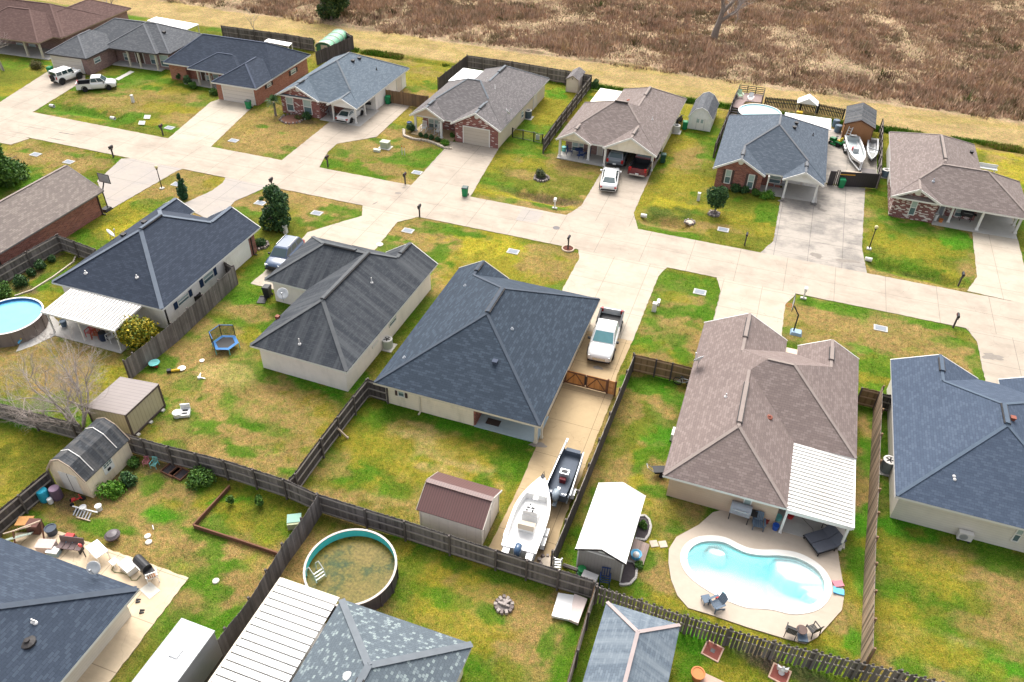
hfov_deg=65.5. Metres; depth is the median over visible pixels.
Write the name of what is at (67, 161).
utility vault
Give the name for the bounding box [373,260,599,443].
house
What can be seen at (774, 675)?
brick pad
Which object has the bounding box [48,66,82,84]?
suv
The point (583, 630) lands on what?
board fence
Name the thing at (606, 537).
garden shed
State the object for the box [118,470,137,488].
shrub
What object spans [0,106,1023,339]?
road
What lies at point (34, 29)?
brick house
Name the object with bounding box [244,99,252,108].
wheelie bin
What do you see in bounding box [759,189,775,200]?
shrub
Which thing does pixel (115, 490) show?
shrub
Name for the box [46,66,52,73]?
wheelie bin
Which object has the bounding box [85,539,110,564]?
folding table
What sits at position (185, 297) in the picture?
window
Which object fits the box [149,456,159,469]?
garden chair
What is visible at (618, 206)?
driveway
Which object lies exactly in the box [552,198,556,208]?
marker post
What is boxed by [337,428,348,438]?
timber prop
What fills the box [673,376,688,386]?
bicycle
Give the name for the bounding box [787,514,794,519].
bucket
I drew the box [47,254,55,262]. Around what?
shrub
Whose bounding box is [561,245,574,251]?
planter ring
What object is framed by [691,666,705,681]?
flower pot
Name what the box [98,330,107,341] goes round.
kettle grill
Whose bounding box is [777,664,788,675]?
garden statue
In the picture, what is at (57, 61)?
garage door
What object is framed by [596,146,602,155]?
door
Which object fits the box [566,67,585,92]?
garden shed
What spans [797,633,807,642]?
umbrella base
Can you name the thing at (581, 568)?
hose reel
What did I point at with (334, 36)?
arched shed
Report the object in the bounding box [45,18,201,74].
brick house
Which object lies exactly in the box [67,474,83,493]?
door
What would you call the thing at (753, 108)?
above ground pool
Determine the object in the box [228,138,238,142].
utility vault
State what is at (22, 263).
board fence
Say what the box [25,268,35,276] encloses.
shrub
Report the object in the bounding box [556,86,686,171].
brick house
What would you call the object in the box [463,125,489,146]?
garage door
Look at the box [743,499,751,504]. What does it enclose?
window
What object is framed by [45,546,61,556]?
cooler
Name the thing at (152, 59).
window
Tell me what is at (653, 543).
stepping stone
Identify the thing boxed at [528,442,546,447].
road stain
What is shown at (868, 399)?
board fence
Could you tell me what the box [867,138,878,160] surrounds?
rowing boat
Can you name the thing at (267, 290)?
wheelie bin
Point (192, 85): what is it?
shrub
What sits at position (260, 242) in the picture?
shrub
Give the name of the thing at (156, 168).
yard lamp
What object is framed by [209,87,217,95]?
shrub
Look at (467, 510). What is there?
garden shed
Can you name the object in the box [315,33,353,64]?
board fence
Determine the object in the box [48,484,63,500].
barrel
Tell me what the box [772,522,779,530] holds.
bucket
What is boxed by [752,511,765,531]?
garden chair
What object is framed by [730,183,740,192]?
shrub
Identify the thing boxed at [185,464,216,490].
shrub
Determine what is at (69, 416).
bare tree
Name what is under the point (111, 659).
patio
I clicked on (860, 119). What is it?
garden shed
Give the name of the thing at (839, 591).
pool float
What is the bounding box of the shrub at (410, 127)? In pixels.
[405,122,415,131]
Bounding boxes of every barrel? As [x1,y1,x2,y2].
[36,487,50,502]
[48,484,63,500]
[832,119,839,126]
[834,124,842,132]
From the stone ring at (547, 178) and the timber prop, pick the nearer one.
the timber prop
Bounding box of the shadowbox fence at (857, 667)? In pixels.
[595,583,944,681]
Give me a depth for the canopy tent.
101.66 m
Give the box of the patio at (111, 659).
[13,531,188,681]
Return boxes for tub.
[630,549,641,559]
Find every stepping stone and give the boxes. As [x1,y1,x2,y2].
[649,540,658,547]
[658,540,667,547]
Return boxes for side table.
[33,538,57,552]
[108,557,118,568]
[796,625,807,634]
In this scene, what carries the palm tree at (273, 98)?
on the ground at (640, 414)
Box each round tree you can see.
[0,144,31,187]
[258,183,290,231]
[706,185,728,212]
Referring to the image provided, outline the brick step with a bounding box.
[700,673,722,681]
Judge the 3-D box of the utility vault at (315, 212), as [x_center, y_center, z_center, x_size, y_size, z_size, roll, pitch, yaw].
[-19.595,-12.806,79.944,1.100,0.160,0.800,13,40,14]
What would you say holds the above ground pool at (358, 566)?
on the ground at (640, 414)
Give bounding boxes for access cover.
[144,533,150,538]
[145,539,151,544]
[212,578,219,583]
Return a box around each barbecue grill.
[132,554,154,580]
[728,500,757,524]
[959,210,976,220]
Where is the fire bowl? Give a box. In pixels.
[104,529,119,541]
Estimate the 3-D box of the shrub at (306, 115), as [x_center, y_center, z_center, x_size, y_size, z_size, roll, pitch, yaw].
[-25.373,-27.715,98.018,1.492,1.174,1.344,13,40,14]
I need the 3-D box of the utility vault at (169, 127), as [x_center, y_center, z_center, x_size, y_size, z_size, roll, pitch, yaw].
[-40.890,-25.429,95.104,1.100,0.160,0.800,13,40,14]
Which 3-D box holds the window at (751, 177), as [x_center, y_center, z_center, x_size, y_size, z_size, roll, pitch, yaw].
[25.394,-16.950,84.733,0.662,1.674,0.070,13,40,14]
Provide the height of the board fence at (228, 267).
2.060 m
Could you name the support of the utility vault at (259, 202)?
on the ground at (640, 414)
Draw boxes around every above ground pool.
[0,297,48,347]
[303,528,398,616]
[737,103,781,113]
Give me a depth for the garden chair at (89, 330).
63.38 m
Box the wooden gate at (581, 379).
[563,370,616,395]
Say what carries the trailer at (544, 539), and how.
on the driveway at (576, 414)
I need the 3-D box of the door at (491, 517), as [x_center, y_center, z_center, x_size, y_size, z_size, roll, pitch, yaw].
[-1.356,10.995,48.908,0.038,1.800,1.800,13,40,14]
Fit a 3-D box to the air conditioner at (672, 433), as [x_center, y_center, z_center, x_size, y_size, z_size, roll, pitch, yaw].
[11.376,6.587,55.975,0.400,0.720,0.840,13,40,14]
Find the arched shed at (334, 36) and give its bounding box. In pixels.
[314,29,346,50]
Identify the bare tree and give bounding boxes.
[0,33,11,70]
[0,322,110,435]
[711,0,754,39]
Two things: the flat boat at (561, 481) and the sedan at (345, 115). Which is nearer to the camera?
the flat boat at (561, 481)
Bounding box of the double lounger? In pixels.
[803,525,846,556]
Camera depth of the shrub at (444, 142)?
92.81 m
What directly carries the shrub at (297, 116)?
on the planting bed at (288, 119)
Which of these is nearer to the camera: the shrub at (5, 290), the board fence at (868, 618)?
the board fence at (868, 618)
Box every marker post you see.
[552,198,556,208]
[800,286,807,299]
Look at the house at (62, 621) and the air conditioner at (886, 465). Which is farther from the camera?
the air conditioner at (886, 465)
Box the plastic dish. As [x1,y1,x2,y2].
[177,365,185,370]
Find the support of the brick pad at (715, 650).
on the ground at (640, 414)
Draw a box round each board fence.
[0,233,63,283]
[0,403,82,438]
[0,469,54,536]
[55,234,95,258]
[122,265,237,378]
[126,434,595,598]
[204,492,321,681]
[221,25,314,51]
[223,262,237,284]
[287,378,370,499]
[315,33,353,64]
[365,379,388,403]
[385,89,428,106]
[437,54,466,89]
[467,55,590,85]
[542,75,591,153]
[550,352,634,566]
[567,585,597,681]
[632,354,691,383]
[713,91,737,157]
[858,387,879,409]
[861,385,884,672]
[876,118,883,185]
[882,393,891,411]
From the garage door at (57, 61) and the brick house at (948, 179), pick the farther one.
the garage door at (57, 61)
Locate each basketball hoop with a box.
[97,173,112,212]
[786,293,801,336]
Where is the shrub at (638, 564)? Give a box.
[634,560,642,569]
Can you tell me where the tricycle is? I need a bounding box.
[69,494,85,506]
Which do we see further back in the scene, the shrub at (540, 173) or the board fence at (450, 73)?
the board fence at (450, 73)
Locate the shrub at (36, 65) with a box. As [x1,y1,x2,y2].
[29,59,44,69]
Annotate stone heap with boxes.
[494,594,513,614]
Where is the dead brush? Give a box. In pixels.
[163,0,1023,119]
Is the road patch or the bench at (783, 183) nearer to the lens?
the road patch
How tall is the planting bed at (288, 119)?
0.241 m
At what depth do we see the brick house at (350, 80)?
98.27 m
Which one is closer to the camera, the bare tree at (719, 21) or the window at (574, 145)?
the window at (574, 145)
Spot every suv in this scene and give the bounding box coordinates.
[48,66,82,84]
[264,234,304,270]
[606,149,630,166]
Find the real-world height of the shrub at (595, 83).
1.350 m
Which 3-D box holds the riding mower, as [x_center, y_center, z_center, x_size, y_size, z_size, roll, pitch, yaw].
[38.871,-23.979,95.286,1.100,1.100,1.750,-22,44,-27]
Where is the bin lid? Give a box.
[257,296,267,303]
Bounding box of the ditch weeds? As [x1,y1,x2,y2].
[350,47,1023,153]
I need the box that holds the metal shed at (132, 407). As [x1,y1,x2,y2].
[87,377,165,436]
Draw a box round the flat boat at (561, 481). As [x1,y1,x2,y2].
[545,438,583,506]
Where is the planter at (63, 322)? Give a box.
[59,319,66,326]
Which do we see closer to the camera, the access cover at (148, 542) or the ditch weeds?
the access cover at (148, 542)
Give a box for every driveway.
[0,68,84,111]
[0,132,29,144]
[97,158,180,207]
[169,99,253,145]
[185,177,264,217]
[251,205,416,289]
[283,103,409,166]
[412,142,498,195]
[489,331,631,562]
[562,249,666,340]
[567,153,660,228]
[713,278,794,335]
[760,184,866,272]
[826,129,877,187]
[966,328,1023,383]
[967,218,1023,302]
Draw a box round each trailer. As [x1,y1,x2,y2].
[132,618,221,681]
[502,520,549,560]
[566,488,576,503]
[842,140,862,170]
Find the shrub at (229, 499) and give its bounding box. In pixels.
[225,495,234,503]
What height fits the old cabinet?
0.810 m
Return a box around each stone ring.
[256,240,269,250]
[533,174,549,181]
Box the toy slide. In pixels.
[172,403,190,418]
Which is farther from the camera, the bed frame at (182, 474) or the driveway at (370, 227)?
the driveway at (370, 227)
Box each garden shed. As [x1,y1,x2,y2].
[416,471,501,544]
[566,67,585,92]
[575,482,645,581]
[841,102,876,145]
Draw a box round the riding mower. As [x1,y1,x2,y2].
[828,136,844,146]
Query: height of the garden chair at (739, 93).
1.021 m
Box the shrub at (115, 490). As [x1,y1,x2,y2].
[93,480,127,500]
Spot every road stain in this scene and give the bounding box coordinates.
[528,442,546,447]
[810,252,821,258]
[836,259,860,262]
[982,353,1003,359]
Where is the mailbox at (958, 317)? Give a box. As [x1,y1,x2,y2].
[952,312,959,327]
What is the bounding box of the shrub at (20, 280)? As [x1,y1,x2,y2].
[12,274,28,287]
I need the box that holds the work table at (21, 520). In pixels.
[14,516,34,530]
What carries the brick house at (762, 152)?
on the ground at (640, 414)
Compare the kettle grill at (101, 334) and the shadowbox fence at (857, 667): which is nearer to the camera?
the shadowbox fence at (857, 667)
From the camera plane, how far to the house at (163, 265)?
65.32 m
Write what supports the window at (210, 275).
in the house at (163, 265)
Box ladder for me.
[553,557,562,569]
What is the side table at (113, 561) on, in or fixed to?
on the patio at (111, 659)
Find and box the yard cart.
[646,463,664,477]
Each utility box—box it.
[282,224,287,233]
[378,139,392,150]
[651,301,657,311]
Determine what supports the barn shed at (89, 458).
on the ground at (640, 414)
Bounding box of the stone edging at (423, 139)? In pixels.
[402,129,451,148]
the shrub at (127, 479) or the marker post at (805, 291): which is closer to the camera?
the shrub at (127, 479)
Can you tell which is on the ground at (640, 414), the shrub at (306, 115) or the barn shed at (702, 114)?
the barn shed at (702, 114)
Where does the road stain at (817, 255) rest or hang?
on the driveway at (830, 235)
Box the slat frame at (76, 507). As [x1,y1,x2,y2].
[72,506,97,520]
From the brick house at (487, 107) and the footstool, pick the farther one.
the brick house at (487, 107)
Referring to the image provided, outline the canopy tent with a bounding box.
[795,94,818,113]
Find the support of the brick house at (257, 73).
on the ground at (640, 414)
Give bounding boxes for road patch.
[516,209,542,222]
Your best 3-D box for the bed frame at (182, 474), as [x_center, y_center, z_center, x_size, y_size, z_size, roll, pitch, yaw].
[-21.930,8.740,52.523,1.100,0.210,0.900,19,42,21]
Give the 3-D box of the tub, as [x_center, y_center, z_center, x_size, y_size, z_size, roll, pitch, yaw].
[7.470,12.892,47.948,0.666,0.320,0.666,30,46,31]
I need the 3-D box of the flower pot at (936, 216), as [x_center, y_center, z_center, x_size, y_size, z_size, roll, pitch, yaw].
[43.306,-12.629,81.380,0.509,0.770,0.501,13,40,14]
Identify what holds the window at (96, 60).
in the brick house at (146, 45)
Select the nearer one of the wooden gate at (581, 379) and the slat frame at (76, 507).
the slat frame at (76, 507)
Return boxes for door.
[50,55,84,73]
[58,471,73,490]
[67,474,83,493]
[134,52,145,63]
[200,72,206,80]
[221,85,255,104]
[396,76,401,91]
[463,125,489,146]
[484,500,494,539]
[533,94,536,108]
[568,81,575,91]
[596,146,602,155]
[691,117,707,130]
[937,206,945,215]
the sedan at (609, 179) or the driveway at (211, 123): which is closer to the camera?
the sedan at (609, 179)
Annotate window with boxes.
[93,56,100,63]
[102,458,114,474]
[149,54,158,64]
[159,54,168,66]
[177,292,189,306]
[202,269,214,284]
[285,97,294,111]
[302,99,312,114]
[389,316,396,327]
[397,391,404,397]
[428,118,433,126]
[434,120,438,127]
[572,142,578,151]
[724,169,731,183]
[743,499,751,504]
[747,174,754,188]
[768,175,781,183]
[907,201,918,215]
[953,209,961,216]
[1010,529,1023,542]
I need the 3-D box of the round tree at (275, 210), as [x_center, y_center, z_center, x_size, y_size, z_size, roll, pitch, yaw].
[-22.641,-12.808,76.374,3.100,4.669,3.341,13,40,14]
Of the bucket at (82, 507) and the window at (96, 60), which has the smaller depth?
the bucket at (82, 507)
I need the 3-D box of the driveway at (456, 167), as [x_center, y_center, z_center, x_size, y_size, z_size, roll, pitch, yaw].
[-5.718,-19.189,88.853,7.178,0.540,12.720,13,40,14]
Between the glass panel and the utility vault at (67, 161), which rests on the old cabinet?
the glass panel
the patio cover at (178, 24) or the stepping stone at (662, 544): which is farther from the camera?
the patio cover at (178, 24)
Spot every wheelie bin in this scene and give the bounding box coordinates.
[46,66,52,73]
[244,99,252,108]
[261,284,273,297]
[385,95,390,103]
[461,185,468,196]
[660,152,666,162]
[682,120,687,129]
[837,177,846,187]
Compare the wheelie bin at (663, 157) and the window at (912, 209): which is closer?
the window at (912, 209)
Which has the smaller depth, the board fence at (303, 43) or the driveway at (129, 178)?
the driveway at (129, 178)
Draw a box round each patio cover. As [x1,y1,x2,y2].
[147,17,199,32]
[264,39,292,48]
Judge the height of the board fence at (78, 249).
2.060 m
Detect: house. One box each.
[0,0,130,59]
[0,165,105,265]
[0,538,139,681]
[40,198,260,353]
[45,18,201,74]
[163,33,310,105]
[208,577,472,681]
[250,236,437,391]
[275,52,409,126]
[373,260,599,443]
[409,65,549,148]
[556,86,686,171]
[662,313,858,550]
[713,112,830,202]
[886,131,1023,238]
[887,354,1023,552]
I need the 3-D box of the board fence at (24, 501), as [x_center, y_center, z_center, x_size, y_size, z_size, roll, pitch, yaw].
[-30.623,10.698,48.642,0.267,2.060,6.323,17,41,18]
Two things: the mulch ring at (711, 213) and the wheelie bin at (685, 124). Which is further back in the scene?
the wheelie bin at (685, 124)
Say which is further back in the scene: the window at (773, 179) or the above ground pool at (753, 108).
the above ground pool at (753, 108)
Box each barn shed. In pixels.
[46,417,132,497]
[687,92,718,131]
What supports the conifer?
on the ground at (640, 414)
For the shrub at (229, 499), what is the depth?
50.24 m
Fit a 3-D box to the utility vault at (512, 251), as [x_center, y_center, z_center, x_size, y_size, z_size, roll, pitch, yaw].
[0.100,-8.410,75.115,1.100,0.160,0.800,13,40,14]
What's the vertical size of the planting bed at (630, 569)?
0.230 m
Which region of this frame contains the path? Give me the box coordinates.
[115,71,132,80]
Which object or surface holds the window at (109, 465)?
in the barn shed at (89, 458)
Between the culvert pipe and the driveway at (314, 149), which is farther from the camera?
the driveway at (314, 149)
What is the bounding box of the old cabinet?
[24,518,44,534]
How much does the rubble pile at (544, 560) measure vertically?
0.236 m
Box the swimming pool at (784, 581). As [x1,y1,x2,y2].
[680,535,831,613]
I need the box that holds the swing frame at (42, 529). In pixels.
[12,520,44,542]
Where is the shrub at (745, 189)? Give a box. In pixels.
[741,185,749,192]
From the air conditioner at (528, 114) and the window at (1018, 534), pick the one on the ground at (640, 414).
the air conditioner at (528, 114)
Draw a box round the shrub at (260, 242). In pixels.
[255,237,265,246]
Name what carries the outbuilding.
on the ground at (640, 414)
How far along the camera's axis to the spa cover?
44.98 m
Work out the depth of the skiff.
92.72 m
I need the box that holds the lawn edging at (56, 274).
[14,256,75,296]
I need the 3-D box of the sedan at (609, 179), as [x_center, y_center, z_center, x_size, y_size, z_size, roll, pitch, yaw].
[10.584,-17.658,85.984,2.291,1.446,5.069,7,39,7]
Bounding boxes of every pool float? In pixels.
[832,580,844,586]
[833,586,843,595]
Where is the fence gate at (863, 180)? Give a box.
[827,170,881,188]
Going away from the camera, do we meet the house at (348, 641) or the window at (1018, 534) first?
the house at (348, 641)
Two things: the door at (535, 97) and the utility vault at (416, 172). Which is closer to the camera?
the utility vault at (416, 172)
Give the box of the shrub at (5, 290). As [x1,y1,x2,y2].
[0,279,12,299]
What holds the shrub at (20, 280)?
on the ground at (640, 414)
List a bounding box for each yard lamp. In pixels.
[154,165,164,189]
[867,225,877,249]
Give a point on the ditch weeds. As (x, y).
(996, 145)
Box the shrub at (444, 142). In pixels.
[440,139,450,145]
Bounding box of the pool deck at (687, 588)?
[668,510,843,643]
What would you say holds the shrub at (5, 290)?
on the ground at (640, 414)
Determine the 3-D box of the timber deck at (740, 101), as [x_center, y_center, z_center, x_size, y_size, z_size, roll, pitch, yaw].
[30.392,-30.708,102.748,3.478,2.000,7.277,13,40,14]
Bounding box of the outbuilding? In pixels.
[583,601,680,681]
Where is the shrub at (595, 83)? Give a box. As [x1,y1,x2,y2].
[591,78,598,87]
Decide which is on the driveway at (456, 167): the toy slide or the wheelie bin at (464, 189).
the wheelie bin at (464, 189)
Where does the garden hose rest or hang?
on the patio at (111, 659)
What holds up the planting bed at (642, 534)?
on the ground at (640, 414)
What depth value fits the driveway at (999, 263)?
74.73 m
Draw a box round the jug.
[47,497,53,504]
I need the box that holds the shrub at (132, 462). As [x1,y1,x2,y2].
[126,455,139,468]
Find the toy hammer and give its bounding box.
[166,368,179,373]
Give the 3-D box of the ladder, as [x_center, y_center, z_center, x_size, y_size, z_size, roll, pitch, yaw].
[2.666,13.154,46.571,0.490,1.703,0.172,4,38,3]
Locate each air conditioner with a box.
[194,292,201,301]
[381,335,396,352]
[525,109,533,119]
[669,427,675,441]
[671,124,680,134]
[880,455,893,476]
[881,168,888,178]
[956,529,974,543]
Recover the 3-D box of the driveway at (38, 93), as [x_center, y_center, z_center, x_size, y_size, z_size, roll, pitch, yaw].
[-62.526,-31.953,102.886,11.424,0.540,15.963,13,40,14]
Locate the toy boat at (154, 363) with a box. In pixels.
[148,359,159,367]
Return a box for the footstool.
[701,594,711,605]
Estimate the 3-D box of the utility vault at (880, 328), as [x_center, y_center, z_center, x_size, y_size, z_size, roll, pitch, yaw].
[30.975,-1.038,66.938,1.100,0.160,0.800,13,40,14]
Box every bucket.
[79,504,86,511]
[94,503,102,511]
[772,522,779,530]
[775,513,781,521]
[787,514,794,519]
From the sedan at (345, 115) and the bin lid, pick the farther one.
the sedan at (345, 115)
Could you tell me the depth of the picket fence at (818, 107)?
103.36 m
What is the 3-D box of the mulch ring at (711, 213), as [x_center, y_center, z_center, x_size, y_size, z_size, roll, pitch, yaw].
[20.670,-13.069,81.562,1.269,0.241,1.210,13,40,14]
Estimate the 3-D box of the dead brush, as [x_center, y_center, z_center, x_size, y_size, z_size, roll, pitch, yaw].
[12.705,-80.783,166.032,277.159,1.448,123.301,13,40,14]
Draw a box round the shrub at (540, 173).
[535,168,546,178]
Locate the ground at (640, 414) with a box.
[0,0,1023,681]
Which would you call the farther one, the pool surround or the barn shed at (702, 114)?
the barn shed at (702, 114)
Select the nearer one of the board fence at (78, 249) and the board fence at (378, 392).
the board fence at (378, 392)
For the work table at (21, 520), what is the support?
on the ground at (640, 414)
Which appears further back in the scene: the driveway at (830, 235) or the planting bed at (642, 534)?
the driveway at (830, 235)
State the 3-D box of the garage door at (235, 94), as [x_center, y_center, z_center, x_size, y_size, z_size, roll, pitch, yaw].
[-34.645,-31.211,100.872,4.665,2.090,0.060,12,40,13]
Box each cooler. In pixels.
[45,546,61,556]
[117,556,138,576]
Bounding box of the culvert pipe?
[865,257,872,261]
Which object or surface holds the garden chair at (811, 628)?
on the pool deck at (687, 588)
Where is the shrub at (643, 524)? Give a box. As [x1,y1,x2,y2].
[637,519,647,529]
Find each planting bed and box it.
[279,113,305,124]
[619,559,637,586]
[635,514,651,541]
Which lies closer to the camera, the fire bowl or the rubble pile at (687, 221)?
the fire bowl
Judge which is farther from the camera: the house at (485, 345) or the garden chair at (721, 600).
the house at (485, 345)
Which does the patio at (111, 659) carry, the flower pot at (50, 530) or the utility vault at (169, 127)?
the flower pot at (50, 530)
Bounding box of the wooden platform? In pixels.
[629,538,649,564]
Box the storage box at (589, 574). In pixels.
[581,569,598,585]
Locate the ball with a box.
[633,551,638,557]
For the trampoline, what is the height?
1.600 m
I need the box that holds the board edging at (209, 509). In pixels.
[192,485,277,554]
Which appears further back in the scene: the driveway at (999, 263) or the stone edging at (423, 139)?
the stone edging at (423, 139)
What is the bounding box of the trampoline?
[208,324,239,354]
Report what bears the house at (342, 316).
on the ground at (640, 414)
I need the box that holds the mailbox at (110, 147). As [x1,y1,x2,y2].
[108,145,113,157]
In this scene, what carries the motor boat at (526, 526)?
on the trailer at (544, 539)
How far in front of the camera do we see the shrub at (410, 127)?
95.29 m
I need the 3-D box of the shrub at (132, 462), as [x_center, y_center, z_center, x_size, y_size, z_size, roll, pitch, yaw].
[-25.116,8.030,52.908,0.816,0.830,0.984,13,40,14]
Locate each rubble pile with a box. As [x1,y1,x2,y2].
[537,554,556,565]
[684,218,695,225]
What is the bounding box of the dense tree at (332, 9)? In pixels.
[315,0,349,19]
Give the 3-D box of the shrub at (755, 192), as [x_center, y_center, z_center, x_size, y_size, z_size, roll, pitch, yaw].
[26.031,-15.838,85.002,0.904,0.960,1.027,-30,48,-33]
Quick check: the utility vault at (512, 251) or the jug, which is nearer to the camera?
the jug
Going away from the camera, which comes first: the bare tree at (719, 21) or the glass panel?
the glass panel
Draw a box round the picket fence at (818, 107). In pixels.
[764,97,845,118]
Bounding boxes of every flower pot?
[44,523,57,536]
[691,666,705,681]
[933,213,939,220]
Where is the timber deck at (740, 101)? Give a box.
[731,85,765,113]
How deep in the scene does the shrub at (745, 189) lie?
85.02 m
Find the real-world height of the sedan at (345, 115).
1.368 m
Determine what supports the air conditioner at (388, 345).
on the ground at (640, 414)
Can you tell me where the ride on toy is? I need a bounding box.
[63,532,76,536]
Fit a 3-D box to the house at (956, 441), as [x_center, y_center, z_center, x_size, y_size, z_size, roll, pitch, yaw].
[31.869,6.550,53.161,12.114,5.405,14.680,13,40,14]
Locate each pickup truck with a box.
[75,74,116,91]
[587,306,624,363]
[627,152,659,176]
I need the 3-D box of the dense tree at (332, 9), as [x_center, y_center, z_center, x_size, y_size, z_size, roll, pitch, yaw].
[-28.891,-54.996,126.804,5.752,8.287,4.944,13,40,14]
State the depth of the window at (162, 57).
109.32 m
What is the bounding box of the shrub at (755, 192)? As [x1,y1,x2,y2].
[751,188,760,195]
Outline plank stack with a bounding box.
[859,168,875,173]
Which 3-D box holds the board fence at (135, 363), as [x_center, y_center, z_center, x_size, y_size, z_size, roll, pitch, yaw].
[-26.212,-1.681,64.319,0.501,2.210,13.799,13,40,14]
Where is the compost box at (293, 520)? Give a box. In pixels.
[287,513,300,529]
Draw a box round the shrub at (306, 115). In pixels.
[301,111,311,119]
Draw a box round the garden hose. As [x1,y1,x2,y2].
[111,566,140,580]
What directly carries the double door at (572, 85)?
in the garden shed at (574, 78)
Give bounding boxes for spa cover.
[552,593,586,624]
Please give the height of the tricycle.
0.654 m
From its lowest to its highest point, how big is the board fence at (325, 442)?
2.160 m
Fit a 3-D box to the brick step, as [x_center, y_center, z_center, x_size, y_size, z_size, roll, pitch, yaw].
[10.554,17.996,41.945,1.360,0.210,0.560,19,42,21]
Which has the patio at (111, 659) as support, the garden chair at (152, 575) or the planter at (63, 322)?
the garden chair at (152, 575)
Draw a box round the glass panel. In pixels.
[3,526,33,540]
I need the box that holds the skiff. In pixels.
[845,134,865,163]
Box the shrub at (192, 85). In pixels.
[188,81,196,88]
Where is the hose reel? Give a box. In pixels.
[576,565,585,575]
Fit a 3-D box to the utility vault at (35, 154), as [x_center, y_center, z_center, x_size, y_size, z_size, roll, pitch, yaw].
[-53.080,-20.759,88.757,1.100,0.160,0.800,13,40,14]
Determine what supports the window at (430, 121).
in the brick house at (487, 107)
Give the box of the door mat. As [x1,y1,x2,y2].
[140,582,159,598]
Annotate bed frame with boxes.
[160,463,182,477]
[168,465,189,481]
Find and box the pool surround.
[16,316,59,351]
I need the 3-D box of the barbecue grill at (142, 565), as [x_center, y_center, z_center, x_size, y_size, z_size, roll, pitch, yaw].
[-21.238,13.164,46.033,1.450,1.160,0.665,28,45,29]
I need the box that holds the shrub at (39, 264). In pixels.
[33,259,46,269]
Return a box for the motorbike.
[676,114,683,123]
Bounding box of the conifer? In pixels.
[175,173,187,199]
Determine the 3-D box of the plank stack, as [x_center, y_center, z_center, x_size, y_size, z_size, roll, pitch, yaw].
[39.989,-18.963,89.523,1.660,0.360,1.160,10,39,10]
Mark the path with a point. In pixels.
(124, 75)
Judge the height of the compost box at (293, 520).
0.630 m
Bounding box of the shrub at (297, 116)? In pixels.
[294,114,301,119]
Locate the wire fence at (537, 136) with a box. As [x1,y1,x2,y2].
[512,127,542,143]
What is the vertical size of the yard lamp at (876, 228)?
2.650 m
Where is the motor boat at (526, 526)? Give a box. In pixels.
[501,472,550,560]
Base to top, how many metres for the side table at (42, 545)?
0.510 m
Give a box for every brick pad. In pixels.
[701,640,724,662]
[768,662,791,681]
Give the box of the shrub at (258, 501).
[254,494,263,505]
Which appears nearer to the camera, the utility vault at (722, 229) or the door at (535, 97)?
the utility vault at (722, 229)
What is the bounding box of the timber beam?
[562,563,577,571]
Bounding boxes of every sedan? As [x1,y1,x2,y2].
[335,107,363,122]
[599,167,621,191]
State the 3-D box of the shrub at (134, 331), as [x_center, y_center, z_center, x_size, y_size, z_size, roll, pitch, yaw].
[-29.443,-0.839,62.403,3.493,2.843,3.365,13,40,14]
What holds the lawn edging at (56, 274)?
on the ground at (640, 414)
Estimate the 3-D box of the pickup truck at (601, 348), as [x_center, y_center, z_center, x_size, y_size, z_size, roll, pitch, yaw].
[7.561,-0.687,64.058,2.471,1.917,6.352,11,39,11]
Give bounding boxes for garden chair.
[84,326,95,337]
[89,327,99,338]
[104,332,114,343]
[145,567,159,585]
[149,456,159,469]
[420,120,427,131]
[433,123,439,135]
[578,151,584,158]
[599,567,610,587]
[707,592,727,613]
[737,89,743,98]
[747,92,753,100]
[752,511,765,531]
[783,622,798,640]
[806,621,824,638]
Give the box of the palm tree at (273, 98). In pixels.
[266,94,282,115]
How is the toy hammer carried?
on the ground at (640, 414)
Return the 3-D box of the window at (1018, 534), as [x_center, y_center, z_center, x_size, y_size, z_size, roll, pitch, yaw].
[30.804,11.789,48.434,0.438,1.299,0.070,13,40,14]
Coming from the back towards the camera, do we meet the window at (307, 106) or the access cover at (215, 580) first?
the window at (307, 106)
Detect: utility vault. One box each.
[29,152,41,156]
[62,159,74,163]
[164,126,174,129]
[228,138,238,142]
[253,200,265,205]
[310,210,323,215]
[401,228,414,233]
[411,170,422,174]
[506,248,519,254]
[693,288,706,295]
[717,226,728,232]
[874,324,887,332]
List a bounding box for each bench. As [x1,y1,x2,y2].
[56,535,84,554]
[773,180,785,188]
[979,162,997,172]
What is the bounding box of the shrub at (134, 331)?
[113,314,159,350]
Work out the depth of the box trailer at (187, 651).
39.93 m
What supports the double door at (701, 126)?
in the barn shed at (702, 114)
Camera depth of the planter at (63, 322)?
64.29 m
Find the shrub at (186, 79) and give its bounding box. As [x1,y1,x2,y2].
[183,75,191,83]
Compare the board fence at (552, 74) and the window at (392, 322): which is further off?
the board fence at (552, 74)
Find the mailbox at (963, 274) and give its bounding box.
[957,271,965,286]
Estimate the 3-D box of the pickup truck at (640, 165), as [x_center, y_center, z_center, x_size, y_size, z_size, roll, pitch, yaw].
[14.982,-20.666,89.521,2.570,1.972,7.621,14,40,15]
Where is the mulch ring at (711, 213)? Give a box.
[707,210,719,217]
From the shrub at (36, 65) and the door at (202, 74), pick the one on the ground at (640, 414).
the shrub at (36, 65)
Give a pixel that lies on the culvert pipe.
(869, 259)

